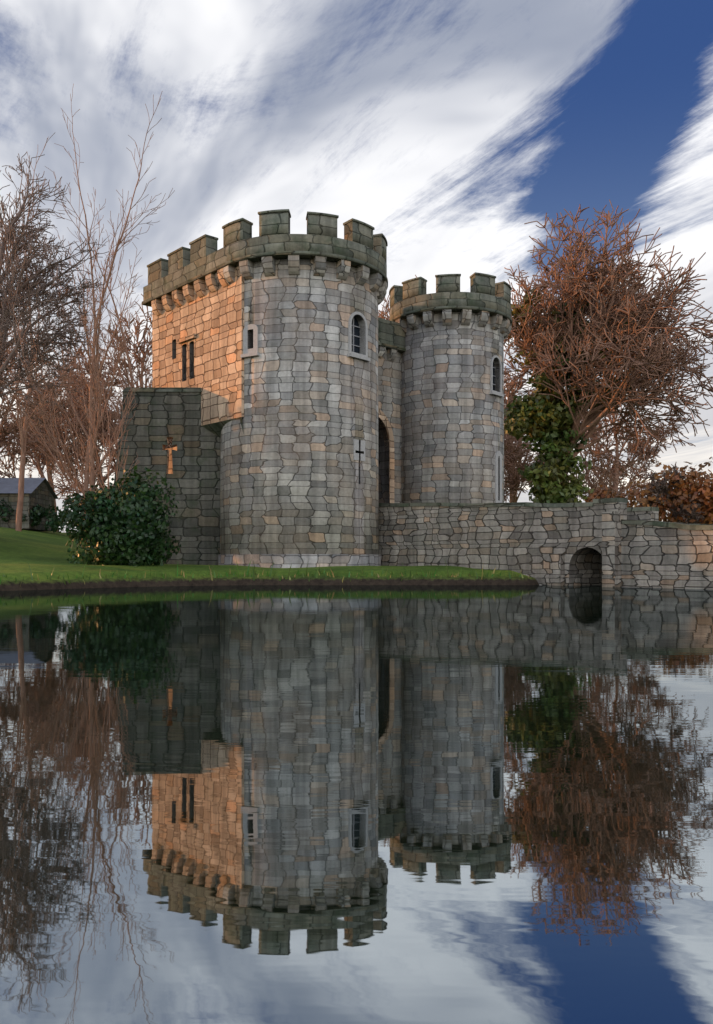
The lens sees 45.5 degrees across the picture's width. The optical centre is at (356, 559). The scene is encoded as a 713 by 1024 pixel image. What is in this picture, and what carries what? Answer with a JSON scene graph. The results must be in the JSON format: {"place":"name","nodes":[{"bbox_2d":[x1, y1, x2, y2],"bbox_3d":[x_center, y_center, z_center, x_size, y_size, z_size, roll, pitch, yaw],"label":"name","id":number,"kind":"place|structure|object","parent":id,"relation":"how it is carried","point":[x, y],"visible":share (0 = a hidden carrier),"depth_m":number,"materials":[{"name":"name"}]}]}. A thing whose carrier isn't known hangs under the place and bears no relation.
{"place":"outdoors","nodes":[
{"label":"outdoors","id":0,"kind":"place"},
{"bbox_2d":[0,527,538,590],"bbox_3d":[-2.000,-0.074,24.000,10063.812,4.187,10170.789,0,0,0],"label":"ground","id":1,"kind":"structure","parent":0,"point":[43,553],"depth_m":24.48,"materials":[{"name":"green plant"}]},
{"bbox_2d":[0,478,58,530],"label":"outbuilding","id":2,"kind":"structure","parent":1,"relation":"on","point":[40,491],"depth_m":48.16,"materials":[{"name":"stone"}]},
{"bbox_2d":[0,498,82,535],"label":"hedge","id":3,"kind":"object","parent":1,"relation":"on","point":[38,513],"visible":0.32,"depth_m":47.63,"materials":[{"name":"green plant"}]},
{"bbox_2d":[0,328,88,464],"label":"tree","id":4,"kind":"object","parent":1,"relation":"on","point":[5,431],"visible":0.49,"depth_m":51.37,"materials":[{"name":"brown plant"}]},
{"bbox_2d":[0,152,108,427],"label":"tree","id":5,"kind":"object","parent":1,"relation":"on","point":[21,281],"visible":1,"depth_m":25.69,"materials":[{"name":"brown plant"}]},
{"bbox_2d":[0,133,110,530],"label":"slim tree","id":6,"kind":"object","parent":1,"relation":"on","point":[23,440],"visible":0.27,"depth_m":43.97,"materials":[{"name":"brown plant"}]},
{"bbox_2d":[0,321,111,531],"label":"tree","id":7,"kind":"object","parent":1,"relation":"on","point":[39,458],"visible":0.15,"depth_m":80.60,"materials":[{"name":"brown plant"}]},
{"bbox_2d":[0,290,142,542],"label":"shrub shoots","id":8,"kind":"object","parent":1,"relation":"on","point":[74,446],"visible":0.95,"depth_m":25.18,"materials":[{"name":"brown plant"}]},
{"bbox_2d":[31,84,142,538],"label":"slim tree","id":9,"kind":"object","parent":1,"relation":"on","point":[71,402],"visible":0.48,"depth_m":48.38,"materials":[{"name":"brown plant"}]},
{"bbox_2d":[8,348,173,508],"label":"tree","id":10,"kind":"object","parent":1,"relation":"on","point":[71,455],"visible":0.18,"depth_m":69.60,"materials":[{"name":"brown plant"}]},
{"bbox_2d":[53,182,151,437],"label":"slim tree","id":11,"kind":"object","parent":1,"relation":"on","point":[125,351],"visible":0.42,"depth_m":49.32,"materials":[{"name":"brown plant"}]},
{"bbox_2d":[39,93,172,491],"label":"slim tree","id":12,"kind":"object","parent":1,"relation":"on","point":[91,436],"visible":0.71,"depth_m":44.21,"materials":[{"name":"brown plant"}]},
{"bbox_2d":[51,294,176,477],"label":"tree","id":13,"kind":"object","parent":1,"relation":"on","point":[142,361],"visible":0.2,"depth_m":56.75,"materials":[{"name":"brown plant"}]},
{"bbox_2d":[58,465,180,566],"bbox_3d":[-7.071,-1.005,25.494,3.684,3.634,2.882,0,0,0],"label":"bank shrub","id":14,"kind":"object","parent":1,"relation":"on","point":[122,530],"visible":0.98,"depth_m":24.77,"materials":[{"name":"green plant"}]},
{"bbox_2d":[114,392,220,564],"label":"curtain wall","id":15,"kind":"structure","parent":1,"relation":"on","point":[158,420],"depth_m":28.99,"materials":[{"name":"grey stone"}]},
{"bbox_2d":[122,387,201,391],"bbox_3d":[-6.282,-5.810,29.495,3.417,0.160,1.150,0,0,0],"label":"wall coping","id":16,"kind":"object","parent":15,"relation":"on","point":[159,389],"visible":0.29,"depth_m":28.98,"materials":[{"name":"grey stone"}]},
{"bbox_2d":[152,266,243,473],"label":"castle wall","id":17,"kind":"structure","parent":1,"relation":"on","point":[208,361],"depth_m":28.70,"materials":[{"name":"stone"}]},
{"bbox_2d":[142,234,243,437],"bbox_3d":[-5.783,-7.340,31.163,4.390,7.020,7.953,0,0,0],"label":"battlement","id":18,"kind":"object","parent":17,"relation":"on","point":[178,274],"depth_m":29.32,"materials":[{"name":"grey stone"}]},
{"bbox_2d":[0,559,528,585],"bbox_3d":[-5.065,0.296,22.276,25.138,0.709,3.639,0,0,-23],"label":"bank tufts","id":19,"kind":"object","parent":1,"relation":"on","point":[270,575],"visible":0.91,"depth_m":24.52,"materials":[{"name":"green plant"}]},
{"bbox_2d":[215,209,387,567],"bbox_3d":[-1.933,-4.339,29.383,6.048,13.118,6.055,0,0,0],"label":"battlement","id":20,"kind":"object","parent":1,"relation":"on","point":[360,247],"depth_m":26.81,"materials":[{"name":"grey stone"}]},
{"bbox_2d":[243,324,257,353],"bbox_3d":[-3.305,-7.035,27.196,0.580,0.950,0.300,0,0,32],"label":"frame","id":21,"kind":"object","parent":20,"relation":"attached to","point":[247,328],"visible":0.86,"depth_m":27.08,"materials":[{"name":"stone"}]},
{"bbox_2d":[177,317,503,396],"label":"window surround","id":22,"kind":"object","parent":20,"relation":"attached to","point":[356,337],"depth_m":27.91,"materials":[{"name":"grey stone"}]},
{"bbox_2d":[348,312,367,356],"bbox_3d":[-0.033,-7.330,27.670,0.300,1.440,0.880,0,0,42],"label":"frame","id":23,"kind":"object","parent":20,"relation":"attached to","point":[364,345],"visible":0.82,"depth_m":27.84,"materials":[{"name":"stone"}]},
{"bbox_2d":[353,439,364,460],"bbox_3d":[-0.007,-3.565,27.707,0.300,0.670,0.560,0,0,41],"label":"loop panel","id":24,"kind":"object","parent":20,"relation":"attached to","point":[358,445],"visible":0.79,"depth_m":27.56,"materials":[{"name":"stone"}]},
{"bbox_2d":[378,349,401,502],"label":"gate wall","id":25,"kind":"structure","parent":1,"relation":"on","point":[389,389],"depth_m":33.50,"materials":[{"name":"grey stone"}]},
{"bbox_2d":[378,408,393,502],"bbox_3d":[0.349,-3.230,32.616,2.800,5.500,0.300,0,0,-42],"label":"archway surround","id":26,"kind":"object","parent":25,"relation":"attached to","point":[382,417],"visible":0.3,"depth_m":33.29,"materials":[{"name":"grey stone"}]},
{"bbox_2d":[378,318,405,360],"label":"parapet","id":27,"kind":"structure","parent":25,"relation":"on","point":[391,337],"depth_m":33.00,"materials":[{"name":"grey stone"}]},
{"bbox_2d":[378,275,531,472],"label":"tree","id":28,"kind":"object","parent":1,"relation":"on","point":[387,308],"visible":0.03,"depth_m":59.60,"materials":[{"name":"brown plant"}]},
{"bbox_2d":[504,366,543,502],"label":"tree","id":29,"kind":"object","parent":1,"relation":"on","point":[513,478],"visible":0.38,"depth_m":66.93,"materials":[{"name":"brown plant"}]},
{"bbox_2d":[531,366,683,503],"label":"tree","id":30,"kind":"object","parent":1,"relation":"on","point":[599,445],"visible":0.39,"depth_m":74.22,"materials":[{"name":"brown plant"}]},
{"bbox_2d":[504,199,712,501],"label":"ivy tree","id":31,"kind":"object","parent":1,"relation":"on","point":[642,367],"visible":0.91,"depth_m":44.52,"materials":[{"name":"brown plant"}]},
{"bbox_2d":[504,289,642,502],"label":"ivy-covered tree","id":32,"kind":"object","parent":31,"relation":"attached to","point":[545,418],"visible":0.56,"depth_m":46.30,"materials":[{"name":"green plant"}]},
{"bbox_2d":[634,463,708,523],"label":"bush","id":33,"kind":"object","parent":1,"relation":"on","point":[658,489],"visible":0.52,"depth_m":61.12,"materials":[{"name":"brown plant"}]},
{"bbox_2d":[584,457,712,523],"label":"russet leaves","id":34,"kind":"object","parent":33,"relation":"attached to","point":[696,487],"visible":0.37,"depth_m":60.90,"materials":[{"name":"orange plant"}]},
{"bbox_2d":[220,259,378,554],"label":"tower","id":35,"kind":"structure","parent":0,"point":[295,478],"depth_m":26.92,"materials":[{"name":"stone"}]},
{"bbox_2d":[0,585,712,1023],"bbox_3d":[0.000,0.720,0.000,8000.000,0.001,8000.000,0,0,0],"label":"water","id":36,"kind":"structure","parent":0,"point":[356,803],"depth_m":2.49,"materials":[{"name":"grey liquid"}]},
{"bbox_2d":[0,0,712,532],"label":"sky","id":37,"kind":"structure","parent":0,"point":[445,128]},
{"bbox_2d":[401,312,503,502],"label":"tower","id":38,"kind":"structure","parent":0,"point":[452,426],"depth_m":32.60,"materials":[{"name":"stone"}]},
{"bbox_2d":[389,272,511,339],"bbox_3d":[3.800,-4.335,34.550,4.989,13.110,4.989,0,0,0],"label":"battlement","id":39,"kind":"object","parent":38,"relation":"on","point":[484,298],"depth_m":32.49,"materials":[{"name":"grey stone"}]},
{"bbox_2d":[490,355,501,393],"bbox_3d":[5.359,-7.240,33.242,0.300,1.480,0.780,0,0,40],"label":"frame","id":40,"kind":"object","parent":38,"relation":"attached to","point":[497,358],"visible":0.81,"depth_m":33.27,"materials":[{"name":"stone"}]},
{"bbox_2d":[495,451,501,502],"bbox_3d":[5.467,-3.205,33.383,0.300,2.150,0.560,0,0,35],"label":"frame","id":41,"kind":"object","parent":38,"relation":"attached to","point":[498,454],"visible":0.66,"depth_m":33.17,"materials":[{"name":"stone"}]},
{"bbox_2d":[379,527,712,589],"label":"bridge","id":42,"kind":"structure","parent":0,"point":[669,557],"depth_m":24.06,"materials":[{"name":"stone"}]},
{"bbox_2d":[379,498,712,586],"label":"bridge parapets","id":43,"kind":"object","parent":42,"relation":"on","point":[611,518],"visible":0.77,"depth_m":24.78,"materials":[{"name":"grey stone"}]}
]}

